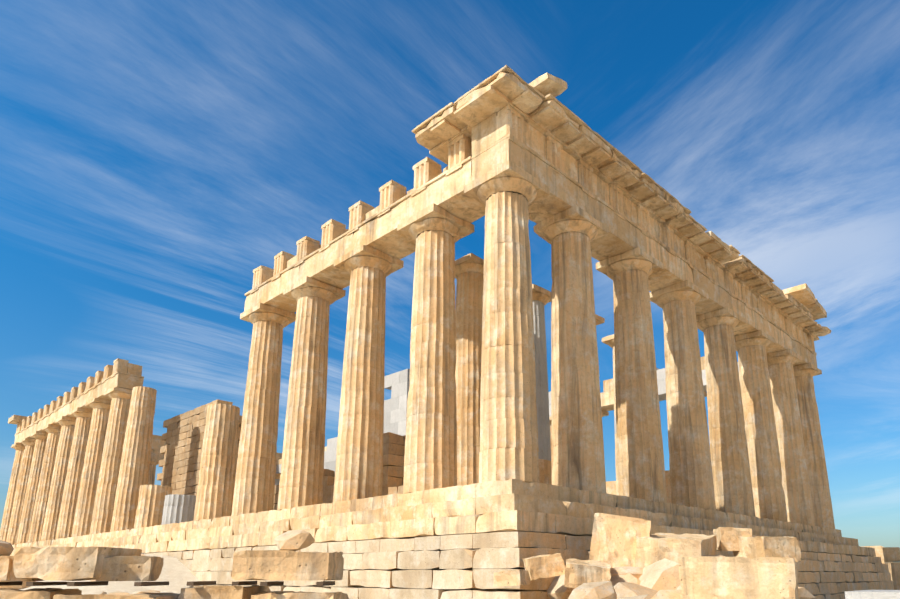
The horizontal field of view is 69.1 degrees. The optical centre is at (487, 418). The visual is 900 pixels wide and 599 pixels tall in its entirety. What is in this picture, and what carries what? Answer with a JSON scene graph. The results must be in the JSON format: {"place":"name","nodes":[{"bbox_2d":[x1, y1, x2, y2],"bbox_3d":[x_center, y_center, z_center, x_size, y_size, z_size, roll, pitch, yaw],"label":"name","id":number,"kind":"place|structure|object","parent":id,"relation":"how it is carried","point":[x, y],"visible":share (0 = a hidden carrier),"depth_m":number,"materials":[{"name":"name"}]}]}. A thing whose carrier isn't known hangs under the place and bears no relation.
{"place":"outdoors","nodes":[
{"label":"outdoors","id":0,"kind":"place"},
{"bbox_2d":[0,0,899,546],"label":"sky","id":1,"kind":"structure","parent":0,"point":[155,155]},
{"bbox_2d":[860,546,899,589],"bbox_3d":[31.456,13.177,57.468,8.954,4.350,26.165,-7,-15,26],"label":"distant blocks","id":2,"kind":"structure","parent":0,"point":[890,556],"depth_m":49.72,"materials":[{"name":"stone"}]},
{"label":"ground","id":3,"kind":"structure","parent":0,"visible":0},
{"bbox_2d":[19,554,202,594],"bbox_3d":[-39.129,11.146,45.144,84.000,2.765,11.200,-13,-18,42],"label":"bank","id":4,"kind":"structure","parent":3,"relation":"on","point":[177,574],"depth_m":25.74,"materials":[{"name":"beige stone"}]},
{"bbox_2d":[0,546,348,598],"bbox_3d":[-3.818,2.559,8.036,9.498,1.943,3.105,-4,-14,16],"label":"block pile","id":5,"kind":"object","parent":3,"relation":"on","point":[72,563],"visible":1,"depth_m":8.48,"materials":[{"name":"stone"}]},
{"bbox_2d":[0,530,314,555],"bbox_3d":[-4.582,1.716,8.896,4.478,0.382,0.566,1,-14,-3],"label":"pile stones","id":6,"kind":"object","parent":5,"relation":"on","point":[294,540],"visible":0.9,"depth_m":8.77,"materials":[{"name":"beige stone"}]},
{"bbox_2d":[0,581,334,585],"bbox_3d":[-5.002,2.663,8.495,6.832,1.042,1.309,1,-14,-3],"label":"pile spacers","id":7,"kind":"object","parent":5,"relation":"on","point":[199,583],"visible":1,"depth_m":8.56,"materials":[{"name":"beige stone"}]},
{"bbox_2d":[0,554,815,598],"bbox_3d":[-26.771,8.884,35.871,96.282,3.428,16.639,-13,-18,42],"label":"rocks","id":8,"kind":"object","parent":3,"relation":"on","point":[659,579],"visible":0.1,"depth_m":13.81,"materials":[{"name":"beige stone"}]},
{"bbox_2d":[493,513,800,598],"bbox_3d":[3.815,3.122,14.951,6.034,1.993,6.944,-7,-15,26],"label":"stone blocks","id":9,"kind":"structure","parent":8,"relation":"on","point":[759,567],"depth_m":14.72,"materials":[{"name":"stone"}]},
{"bbox_2d":[10,479,875,569],"bbox_3d":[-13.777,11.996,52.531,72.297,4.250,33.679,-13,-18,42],"label":"stepped platform","id":10,"kind":"structure","parent":3,"relation":"on","point":[514,505],"depth_m":22.82,"materials":[{"name":"stone"}]},
{"bbox_2d":[157,399,405,509],"bbox_3d":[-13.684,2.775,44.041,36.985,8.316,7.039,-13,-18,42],"label":"ruined wall","id":11,"kind":"structure","parent":10,"relation":"on","point":[181,449],"depth_m":45.97,"materials":[{"name":"stone"}]},
{"bbox_2d":[0,160,834,544],"bbox_3d":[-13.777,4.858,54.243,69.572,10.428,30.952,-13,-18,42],"label":"columns","id":12,"kind":"structure","parent":10,"relation":"on","point":[758,452],"depth_m":28.28,"materials":[{"name":"stone"}]},
{"bbox_2d":[15,102,484,442],"bbox_3d":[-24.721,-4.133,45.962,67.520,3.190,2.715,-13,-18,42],"label":"entablature","id":13,"kind":"structure","parent":12,"relation":"on","point":[444,134],"depth_m":27.43,"materials":[{"name":"stone"}]},
{"bbox_2d":[454,65,830,366],"bbox_3d":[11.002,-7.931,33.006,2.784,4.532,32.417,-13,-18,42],"label":"entablature","id":14,"kind":"structure","parent":12,"relation":"on","point":[537,129],"depth_m":26.37,"materials":[{"name":"stone"}]},
{"bbox_2d":[148,380,739,484],"bbox_3d":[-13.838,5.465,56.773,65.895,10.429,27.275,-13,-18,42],"label":"columns","id":15,"kind":"structure","parent":10,"relation":"on","point":[152,470],"depth_m":75.67,"materials":[{"name":"stone"}]},
{"bbox_2d":[8,356,738,473],"bbox_3d":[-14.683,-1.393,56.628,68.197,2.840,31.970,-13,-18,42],"label":"entablature","id":16,"kind":"structure","parent":15,"relation":"on","point":[607,398],"depth_m":52.48,"materials":[{"name":"stone"}]},
{"bbox_2d":[324,369,615,494],"bbox_3d":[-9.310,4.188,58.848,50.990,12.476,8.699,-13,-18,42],"label":"cella wall","id":17,"kind":"structure","parent":10,"relation":"on","point":[397,384],"depth_m":52.07,"materials":[{"name":"stone"}]},
{"bbox_2d":[455,253,670,502],"bbox_3d":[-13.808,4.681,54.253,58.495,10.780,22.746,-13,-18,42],"label":"inner columns","id":18,"kind":"structure","parent":10,"relation":"on","point":[469,271],"depth_m":28.28,"materials":[{"name":"stone"}]},
{"bbox_2d":[144,532,893,598],"bbox_3d":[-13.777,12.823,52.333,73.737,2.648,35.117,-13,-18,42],"label":"foundation","id":19,"kind":"object","parent":3,"relation":"on","point":[416,567],"visible":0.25,"depth_m":18.90,"materials":[{"name":"beige stone"}]},
{"bbox_2d":[844,590,899,598],"bbox_3d":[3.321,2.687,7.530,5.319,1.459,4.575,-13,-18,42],"label":"new marble blocks","id":20,"kind":"object","parent":3,"relation":"on","point":[876,594],"depth_m":5.01,"materials":[{"name":"white stone"}]}
]}

